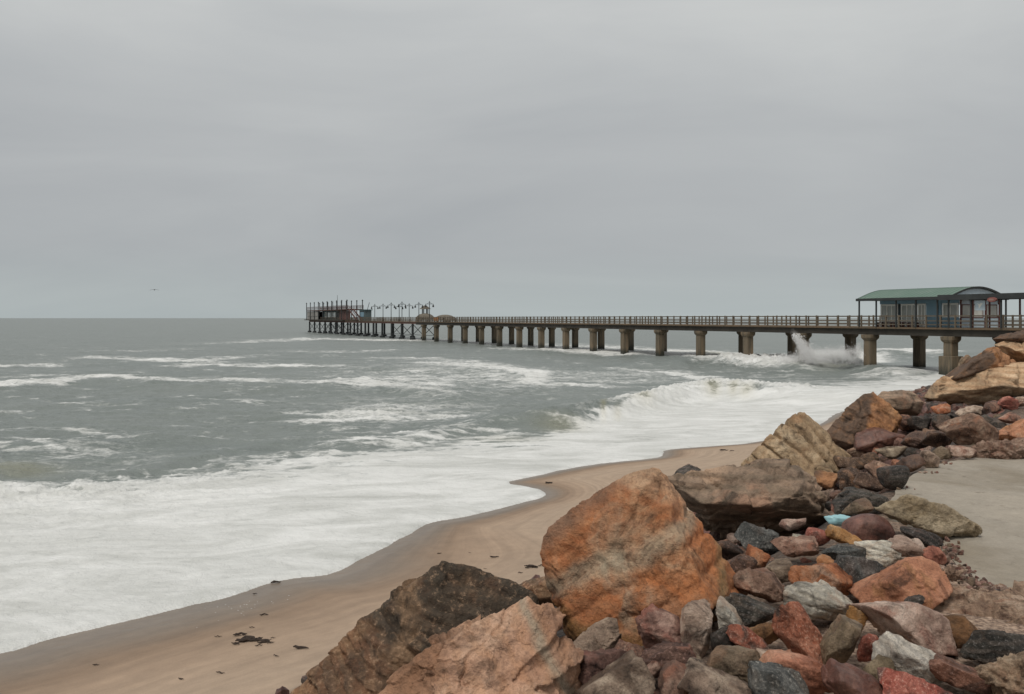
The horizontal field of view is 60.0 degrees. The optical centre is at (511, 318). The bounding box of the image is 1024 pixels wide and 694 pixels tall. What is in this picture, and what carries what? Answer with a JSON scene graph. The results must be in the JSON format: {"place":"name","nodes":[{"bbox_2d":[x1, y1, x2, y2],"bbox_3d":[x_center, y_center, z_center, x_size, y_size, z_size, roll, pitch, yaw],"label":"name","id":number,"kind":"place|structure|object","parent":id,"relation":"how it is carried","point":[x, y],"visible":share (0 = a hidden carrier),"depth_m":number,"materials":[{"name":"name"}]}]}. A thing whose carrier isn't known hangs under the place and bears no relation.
{"place":"outdoors","nodes":[
{"label":"outdoors","id":0,"kind":"place"},
{"bbox_2d":[0,318,1023,653],"bbox_3d":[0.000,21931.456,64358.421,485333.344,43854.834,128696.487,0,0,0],"label":"sea","id":1,"kind":"structure","parent":0,"point":[150,466],"depth_m":43.62,"materials":[{"name":"liquid"}]},
{"bbox_2d":[749,333,862,363],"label":"sea spray","id":2,"kind":"object","parent":1,"relation":"on","point":[803,346],"visible":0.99,"depth_m":93.65,"materials":[{"name":"white"}]},
{"bbox_2d":[0,385,1023,693],"bbox_3d":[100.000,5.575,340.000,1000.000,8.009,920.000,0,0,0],"label":"ground","id":3,"kind":"structure","parent":0,"point":[192,649],"depth_m":14.63,"materials":[{"name":"sand"}]},
{"bbox_2d":[290,561,538,693],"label":"boulder","id":4,"kind":"object","parent":3,"relation":"on","point":[373,652],"visible":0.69,"depth_m":4.78,"materials":[{"name":"stone"}]},
{"bbox_2d":[378,596,583,693],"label":"boulder","id":5,"kind":"object","parent":3,"relation":"on","point":[520,647],"visible":1,"depth_m":3.68,"materials":[{"name":"stone"}]},
{"bbox_2d":[573,617,621,650],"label":"rock","id":6,"kind":"object","parent":3,"relation":"on","point":[604,634],"visible":0.78,"depth_m":4.32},
{"bbox_2d":[578,648,626,683],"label":"rock","id":7,"kind":"object","parent":3,"relation":"on","point":[593,663],"visible":0.43,"depth_m":3.79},
{"bbox_2d":[575,650,655,693],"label":"rock","id":8,"kind":"object","parent":3,"relation":"on","point":[628,672],"visible":1,"depth_m":3.56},
{"bbox_2d":[614,639,644,656],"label":"rock","id":9,"kind":"object","parent":3,"relation":"on","point":[637,649],"visible":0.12,"depth_m":4.22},
{"bbox_2d":[540,468,747,645],"bbox_3d":[0.739,1.441,5.148,1.166,1.217,1.363,0,0,0],"label":"boulder","id":10,"kind":"object","parent":3,"relation":"on","point":[625,550],"visible":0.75,"depth_m":4.75,"materials":[{"name":"stone"}]},
{"bbox_2d":[275,385,1016,693],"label":"rubble","id":11,"kind":"object","parent":3,"relation":"on","point":[951,553],"visible":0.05,"depth_m":8.93,"materials":[{"name":"stone"}]},
{"bbox_2d":[520,576,552,604],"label":"boulder","id":12,"kind":"object","parent":11,"relation":"on","point":[538,587],"visible":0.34,"depth_m":7.43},
{"bbox_2d":[741,412,851,475],"bbox_3d":[4.560,2.163,14.415,1.825,1.327,1.678,0,0,0],"label":"boulder","id":13,"kind":"object","parent":11,"relation":"on","point":[805,442],"visible":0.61,"depth_m":13.97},
{"bbox_2d":[833,455,865,469],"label":"rock","id":14,"kind":"object","parent":13,"relation":"on","point":[858,463],"visible":0.69,"depth_m":13.66,"materials":[{"name":"brown stone"}]},
{"bbox_2d":[827,392,901,450],"bbox_3d":[8.687,2.519,21.617,1.563,1.546,2.313,0,0,34],"label":"boulder","id":15,"kind":"object","parent":11,"relation":"on","point":[866,411],"visible":0.77,"depth_m":20.98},
{"bbox_2d":[860,452,879,462],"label":"rock","id":16,"kind":"object","parent":11,"relation":"on","point":[868,457],"visible":0.55,"depth_m":17.50,"materials":[{"name":"brown stone"}]},
{"bbox_2d":[864,460,890,478],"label":"rock","id":17,"kind":"object","parent":11,"relation":"on","point":[872,467],"visible":0.56,"depth_m":10.34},
{"bbox_2d":[877,390,923,415],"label":"boulder","id":18,"kind":"object","parent":11,"relation":"on","point":[906,402],"visible":0.73,"depth_m":27.17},
{"bbox_2d":[899,414,914,431],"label":"rock","id":19,"kind":"object","parent":11,"relation":"on","point":[903,426],"visible":0.41,"depth_m":22.83,"materials":[{"name":"brown stone"}]},
{"bbox_2d":[931,413,950,430],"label":"rock","id":20,"kind":"object","parent":11,"relation":"on","point":[938,418],"visible":0.66,"depth_m":19.37,"materials":[{"name":"stone"}]},
{"bbox_2d":[955,405,982,415],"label":"rock","id":21,"kind":"object","parent":11,"relation":"on","point":[975,409],"visible":0.44,"depth_m":17.58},
{"bbox_2d":[653,687,659,693],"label":"rock","id":22,"kind":"object","parent":3,"relation":"on","point":[657,691],"visible":0.16,"depth_m":3.78,"materials":[{"name":"brown stone"}]},
{"bbox_2d":[647,660,661,677],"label":"rock","id":23,"kind":"object","parent":22,"relation":"on","point":[654,667],"visible":0.55,"depth_m":3.78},
{"bbox_2d":[635,603,683,648],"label":"rock","id":24,"kind":"object","parent":3,"relation":"on","point":[655,624],"visible":0.69,"depth_m":4.16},
{"bbox_2d":[308,315,1023,374],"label":"pier","id":25,"kind":"structure","parent":3,"relation":"on","point":[950,339],"depth_m":114.43,"materials":[{"name":"concrete"}]},
{"bbox_2d":[306,295,363,320],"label":"restaurant","id":26,"kind":"structure","parent":25,"relation":"on","point":[343,313],"depth_m":310.37,"materials":[{"name":"brown wood"}]},
{"bbox_2d":[856,286,1008,327],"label":"cabin","id":27,"kind":"object","parent":25,"relation":"on","point":[896,302],"visible":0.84,"depth_m":83.58,"materials":[{"name":"wood"}]},
{"bbox_2d":[880,304,897,325],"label":"window","id":28,"kind":"structure","parent":27,"relation":"in","point":[885,309],"depth_m":88.70,"materials":[{"name":"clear glass"}]},
{"bbox_2d":[901,304,914,326],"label":"window","id":29,"kind":"structure","parent":27,"relation":"in","point":[906,309],"depth_m":86.57,"materials":[{"name":"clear glass"}]},
{"bbox_2d":[918,304,925,326],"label":"window","id":30,"kind":"structure","parent":27,"relation":"in","point":[921,307],"depth_m":85.02,"materials":[{"name":"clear glass"}]},
{"bbox_2d":[942,303,958,314],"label":"window","id":31,"kind":"structure","parent":27,"relation":"in","point":[954,307],"depth_m":82.02,"materials":[{"name":"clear glass"}]},
{"bbox_2d":[937,293,1023,327],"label":"canopy","id":32,"kind":"object","parent":25,"relation":"on","point":[1000,296],"visible":0.93,"depth_m":77.15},
{"bbox_2d":[640,640,696,677],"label":"rock","id":33,"kind":"object","parent":3,"relation":"on","point":[663,652],"visible":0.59,"depth_m":3.82,"materials":[{"name":"brown stone"}]},
{"bbox_2d":[657,660,688,693],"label":"rock","id":34,"kind":"object","parent":3,"relation":"on","point":[671,675],"visible":0.71,"depth_m":3.58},
{"bbox_2d":[674,464,700,474],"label":"boulder","id":35,"kind":"object","parent":3,"relation":"on","point":[683,470],"visible":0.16,"depth_m":9.55,"materials":[{"name":"stone"}]},
{"bbox_2d":[680,599,712,657],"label":"rock","id":36,"kind":"object","parent":3,"relation":"on","point":[696,620],"visible":0.88,"depth_m":4.15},
{"bbox_2d":[677,657,751,693],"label":"rock","id":37,"kind":"object","parent":3,"relation":"on","point":[701,676],"visible":0.98,"depth_m":3.54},
{"bbox_2d":[710,624,734,650],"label":"rock","id":38,"kind":"object","parent":3,"relation":"on","point":[720,636],"visible":0.64,"depth_m":4.11,"materials":[{"name":"stone"}]},
{"bbox_2d":[717,539,743,559],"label":"rock","id":39,"kind":"object","parent":3,"relation":"on","point":[730,549],"visible":0.68,"depth_m":6.72,"materials":[{"name":"brown stone"}]},
{"bbox_2d":[716,596,747,628],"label":"rock","id":40,"kind":"object","parent":3,"relation":"on","point":[726,613],"visible":0.66,"depth_m":4.36,"materials":[{"name":"white stone"}]},
{"bbox_2d":[706,645,760,682],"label":"rock","id":41,"kind":"object","parent":3,"relation":"on","point":[732,660],"visible":0.81,"depth_m":3.75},
{"bbox_2d":[727,554,757,572],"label":"rock","id":42,"kind":"object","parent":3,"relation":"on","point":[740,562],"visible":0.42,"depth_m":5.27,"materials":[{"name":"brown stone"}]},
{"bbox_2d":[712,592,775,627],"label":"rock","id":43,"kind":"object","parent":3,"relation":"on","point":[752,612],"visible":0.69,"depth_m":4.43,"materials":[{"name":"stone"}]},
{"bbox_2d":[726,624,769,649],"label":"rock","id":44,"kind":"object","parent":3,"relation":"on","point":[743,636],"visible":0.7,"depth_m":4.08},
{"bbox_2d":[668,458,829,538],"bbox_3d":[2.222,1.777,8.415,1.659,1.004,1.720,0,0,0],"label":"boulder","id":45,"kind":"object","parent":3,"relation":"on","point":[766,493],"visible":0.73,"depth_m":7.88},
{"bbox_2d":[734,521,778,552],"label":"rock","id":46,"kind":"object","parent":3,"relation":"on","point":[747,533],"visible":0.89,"depth_m":6.60,"materials":[{"name":"grey stone"}]},
{"bbox_2d":[746,544,770,567],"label":"rock","id":47,"kind":"object","parent":3,"relation":"on","point":[761,557],"visible":0.57,"depth_m":5.34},
{"bbox_2d":[733,567,784,602],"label":"rock","id":48,"kind":"object","parent":3,"relation":"on","point":[765,584],"visible":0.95,"depth_m":4.81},
{"bbox_2d":[750,622,778,644],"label":"rock","id":49,"kind":"object","parent":3,"relation":"on","point":[765,633],"visible":0.55,"depth_m":4.21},
{"bbox_2d":[747,661,808,693],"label":"rock","id":50,"kind":"object","parent":3,"relation":"on","point":[770,678],"visible":1,"depth_m":3.52,"materials":[{"name":"grey stone"}]},
{"bbox_2d":[765,558,792,582],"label":"rock","id":51,"kind":"object","parent":3,"relation":"on","point":[780,568],"visible":0.58,"depth_m":5.13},
{"bbox_2d":[779,518,805,530],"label":"rock","id":52,"kind":"object","parent":3,"relation":"on","point":[790,524],"visible":1,"depth_m":7.00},
{"bbox_2d":[770,535,818,557],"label":"rock","id":53,"kind":"object","parent":3,"relation":"on","point":[794,546],"visible":1,"depth_m":5.71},
{"bbox_2d":[783,579,851,620],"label":"rock","id":54,"kind":"object","parent":3,"relation":"on","point":[821,599],"visible":0.76,"depth_m":4.58,"materials":[{"name":"white stone"}]},
{"bbox_2d":[805,527,830,545],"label":"rock","id":55,"kind":"object","parent":3,"relation":"on","point":[822,538],"visible":0.56,"depth_m":6.01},
{"bbox_2d":[788,563,852,595],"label":"rock","id":56,"kind":"object","parent":3,"relation":"on","point":[839,578],"visible":0.69,"depth_m":5.01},
{"bbox_2d":[814,470,837,488],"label":"rock","id":57,"kind":"object","parent":3,"relation":"on","point":[827,480],"visible":0.94,"depth_m":11.51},
{"bbox_2d":[829,489,841,499],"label":"rock","id":58,"kind":"object","parent":3,"relation":"on","point":[833,494],"visible":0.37,"depth_m":10.38,"materials":[{"name":"red stone"}]},
{"bbox_2d":[837,467,862,489],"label":"rock","id":59,"kind":"object","parent":58,"relation":"on","point":[846,476],"visible":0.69,"depth_m":10.27,"materials":[{"name":"brown stone"}]},
{"bbox_2d":[824,514,849,525],"bbox_3d":[2.447,1.519,6.653,0.197,0.082,0.106,0,0,0],"label":"plastic scrap","id":60,"kind":"object","parent":3,"relation":"on","point":[837,520],"visible":0.83,"depth_m":6.63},
{"bbox_2d":[819,614,862,664],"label":"rock","id":61,"kind":"object","parent":3,"relation":"on","point":[840,638],"visible":0.84,"depth_m":3.99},
{"bbox_2d":[821,543,865,559],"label":"rock","id":62,"kind":"object","parent":3,"relation":"on","point":[834,551],"visible":0.84,"depth_m":5.63,"materials":[{"name":"grey stone"}]},
{"bbox_2d":[825,524,861,543],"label":"rock","id":63,"kind":"object","parent":3,"relation":"on","point":[838,534],"visible":0.86,"depth_m":5.95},
{"bbox_2d":[820,658,882,693],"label":"rock","id":64,"kind":"object","parent":3,"relation":"on","point":[837,677],"visible":0.98,"depth_m":3.54,"materials":[{"name":"red stone"}]},
{"bbox_2d":[841,497,873,514],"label":"rock","id":65,"kind":"object","parent":3,"relation":"on","point":[861,505],"visible":1,"depth_m":6.92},
{"bbox_2d":[831,486,888,516],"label":"rock","id":66,"kind":"object","parent":3,"relation":"on","point":[843,499],"visible":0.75,"depth_m":7.22,"materials":[{"name":"stone"}]},
{"bbox_2d":[857,633,878,661],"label":"rock","id":67,"kind":"object","parent":3,"relation":"on","point":[864,650],"visible":0.85,"depth_m":3.97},
{"bbox_2d":[841,513,894,540],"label":"rock","id":68,"kind":"object","parent":3,"relation":"on","point":[866,526],"visible":0.8,"depth_m":6.15,"materials":[{"name":"red stone"}]},
{"bbox_2d":[853,472,886,491],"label":"rock","id":69,"kind":"object","parent":3,"relation":"on","point":[866,481],"visible":0.88,"depth_m":8.43,"materials":[{"name":"brown stone"}]},
{"bbox_2d":[854,540,901,566],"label":"rock","id":70,"kind":"object","parent":3,"relation":"on","point":[882,552],"visible":0.87,"depth_m":5.59,"materials":[{"name":"white stone"}]},
{"bbox_2d":[863,654,895,680],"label":"rock","id":71,"kind":"object","parent":3,"relation":"on","point":[875,663],"visible":0.6,"depth_m":3.76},
{"bbox_2d":[854,427,905,451],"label":"rock","id":72,"kind":"object","parent":3,"relation":"on","point":[868,440],"visible":0.75,"depth_m":20.27,"materials":[{"name":"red stone"}]},
{"bbox_2d":[875,446,906,459],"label":"rock","id":73,"kind":"object","parent":3,"relation":"on","point":[892,452],"visible":1,"depth_m":13.24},
{"bbox_2d":[848,556,952,609],"bbox_3d":[2.163,1.476,4.920,0.540,0.313,0.328,8,-1,-5],"label":"rock","id":74,"kind":"object","parent":3,"relation":"on","point":[904,578],"visible":0.87,"depth_m":4.84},
{"bbox_2d":[888,535,924,556],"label":"rock","id":75,"kind":"object","parent":3,"relation":"on","point":[904,546],"visible":0.81,"depth_m":5.63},
{"bbox_2d":[871,631,942,684],"bbox_3d":[1.727,1.480,3.855,0.343,0.187,0.257,27,2,-1],"label":"rock","id":76,"kind":"object","parent":3,"relation":"on","point":[902,653],"visible":0.78,"depth_m":3.77,"materials":[{"name":"white stone"}]},
{"bbox_2d":[896,454,925,471],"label":"rock","id":77,"kind":"object","parent":3,"relation":"on","point":[913,462],"visible":0.87,"depth_m":9.09,"materials":[{"name":"red stone"}]},
{"bbox_2d":[900,431,927,448],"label":"rock","id":78,"kind":"object","parent":3,"relation":"on","point":[913,439],"visible":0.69,"depth_m":13.56,"materials":[{"name":"brown stone"}]},
{"bbox_2d":[904,594,924,604],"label":"rock","id":79,"kind":"object","parent":3,"relation":"on","point":[919,599],"visible":0.62,"depth_m":4.67,"materials":[{"name":"stone"}]},
{"bbox_2d":[877,667,952,693],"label":"rock","id":80,"kind":"object","parent":3,"relation":"on","point":[891,681],"visible":1,"depth_m":3.53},
{"bbox_2d":[906,416,931,430],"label":"rock","id":81,"kind":"object","parent":3,"relation":"on","point":[920,423],"visible":0.88,"depth_m":20.34,"materials":[{"name":"stone"}]},
{"bbox_2d":[900,526,942,547],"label":"rock","id":82,"kind":"object","parent":3,"relation":"on","point":[927,538],"visible":0.91,"depth_m":5.97,"materials":[{"name":"stone"}]},
{"bbox_2d":[874,494,981,538],"bbox_3d":[2.964,1.435,6.423,0.789,0.369,0.394,0,0,0],"label":"rock","id":83,"kind":"object","parent":3,"relation":"on","point":[942,521],"visible":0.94,"depth_m":6.28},
{"bbox_2d":[923,545,946,564],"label":"rock","id":84,"kind":"object","parent":3,"relation":"on","point":[936,554],"visible":0.86,"depth_m":5.58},
{"bbox_2d":[921,429,951,447],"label":"rock","id":85,"kind":"object","parent":3,"relation":"on","point":[934,438],"visible":0.78,"depth_m":11.64,"materials":[{"name":"brown stone"}]},
{"bbox_2d":[931,403,950,413],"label":"rock","id":86,"kind":"object","parent":3,"relation":"on","point":[944,408],"visible":0.93,"depth_m":22.64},
{"bbox_2d":[932,446,951,459],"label":"rock","id":87,"kind":"object","parent":3,"relation":"on","point":[941,452],"visible":0.86,"depth_m":9.78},
{"bbox_2d":[928,650,992,693],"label":"rock","id":88,"kind":"object","parent":3,"relation":"on","point":[951,671],"visible":0.89,"depth_m":3.69,"materials":[{"name":"brown stone"}]},
{"bbox_2d":[943,614,977,648],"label":"rock","id":89,"kind":"object","parent":3,"relation":"on","point":[963,627],"visible":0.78,"depth_m":4.16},
{"bbox_2d":[935,413,998,444],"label":"rock","id":90,"kind":"object","parent":3,"relation":"on","point":[969,428],"visible":0.84,"depth_m":11.18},
{"bbox_2d":[923,362,1023,405],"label":"boulder","id":91,"kind":"object","parent":3,"relation":"on","point":[988,385],"visible":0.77,"depth_m":19.72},
{"bbox_2d":[945,346,1015,380],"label":"boulder","id":92,"kind":"object","parent":91,"relation":"on","point":[989,358],"visible":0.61,"depth_m":19.91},
{"bbox_2d":[994,340,1023,361],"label":"boulder","id":93,"kind":"object","parent":91,"relation":"on","point":[1014,350],"visible":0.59,"depth_m":20.94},
{"bbox_2d":[993,330,1023,342],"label":"boulder","id":94,"kind":"object","parent":93,"relation":"on","point":[1017,336],"visible":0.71,"depth_m":21.17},
{"bbox_2d":[933,580,1023,624],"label":"rock","id":95,"kind":"object","parent":3,"relation":"on","point":[1006,604],"visible":0.3,"depth_m":4.84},
{"bbox_2d":[942,564,965,581],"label":"rock","id":96,"kind":"object","parent":95,"relation":"on","point":[954,574],"visible":0.98,"depth_m":5.19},
{"bbox_2d":[981,400,1001,415],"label":"rock","id":97,"kind":"object","parent":3,"relation":"on","point":[993,407],"visible":0.83,"depth_m":16.95,"materials":[{"name":"brown stone"}]},
{"bbox_2d":[960,629,1023,663],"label":"rock","id":98,"kind":"object","parent":3,"relation":"on","point":[985,646],"visible":0.88,"depth_m":4.01,"materials":[{"name":"stone"}]},
{"bbox_2d":[971,437,1023,459],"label":"rock","id":99,"kind":"object","parent":3,"relation":"on","point":[1007,449],"visible":0.8,"depth_m":9.85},
{"bbox_2d":[989,422,1006,427],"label":"rock","id":100,"kind":"object","parent":3,"relation":"on","point":[999,424],"visible":0.26,"depth_m":12.98,"materials":[{"name":"stone"}]},
{"bbox_2d":[998,412,1020,423],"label":"rock","id":101,"kind":"object","parent":100,"relation":"on","point":[1010,417],"visible":0.94,"depth_m":12.99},
{"bbox_2d":[975,651,1023,693],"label":"rock","id":102,"kind":"object","parent":3,"relation":"on","point":[1004,674],"visible":0.93,"depth_m":3.60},
{"bbox_2d":[997,396,1019,409],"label":"rock","id":103,"kind":"object","parent":3,"relation":"on","point":[1009,403],"visible":1,"depth_m":15.46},
{"bbox_2d":[999,419,1023,440],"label":"rock","id":104,"kind":"object","parent":3,"relation":"on","point":[1015,429],"visible":0.83,"depth_m":11.45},
{"bbox_2d":[0,0,1023,317],"label":"sky","id":105,"kind":"structure","parent":0,"point":[221,158],"materials":[{"name":"grey"}]},
{"bbox_2d":[889,458,1023,587],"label":"path","id":106,"kind":"structure","parent":0,"point":[986,495],"depth_m":7.49,"materials":[{"name":"grey concrete"}]},
{"bbox_2d":[876,465,909,489],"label":"rock","id":107,"kind":"object","parent":106,"relation":"on","point":[892,477],"visible":0.98,"depth_m":8.11,"materials":[{"name":"stone"}]},
{"bbox_2d":[919,450,939,467],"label":"rock","id":108,"kind":"object","parent":106,"relation":"on","point":[931,460],"visible":0.82,"depth_m":9.23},
{"bbox_2d":[948,445,976,458],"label":"rock","id":109,"kind":"object","parent":106,"relation":"on","point":[962,451],"visible":1,"depth_m":9.78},
{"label":"rock","id":110,"kind":"object","parent":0,"visible":0},
{"bbox_2d":[759,649,832,693],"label":"rock","id":111,"kind":"object","parent":110,"relation":"on","point":[808,668],"visible":0.49,"depth_m":3.68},
{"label":"rock","id":112,"kind":"object","parent":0,"visible":0},
{"bbox_2d":[834,555,884,583],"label":"rock","id":113,"kind":"object","parent":112,"relation":"on","point":[856,568],"visible":0.64,"depth_m":5.13,"materials":[{"name":"grey stone"}]},
{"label":"rock","id":114,"kind":"object","parent":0,"visible":0},
{"bbox_2d":[844,601,958,656],"bbox_3d":[1.930,1.491,4.315,0.553,0.238,0.404,20,-5,0],"label":"rock","id":115,"kind":"object","parent":114,"relation":"on","point":[918,624],"visible":0.82,"depth_m":4.16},
{"bbox_2d":[846,605,867,631],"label":"rock","id":116,"kind":"object","parent":115,"relation":"on","point":[856,614],"visible":0.58,"depth_m":4.32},
{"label":"rock","id":117,"kind":"object","parent":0,"visible":0},
{"bbox_2d":[771,601,822,663],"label":"rock","id":118,"kind":"object","parent":117,"relation":"on","point":[795,629],"visible":0.78,"depth_m":4.11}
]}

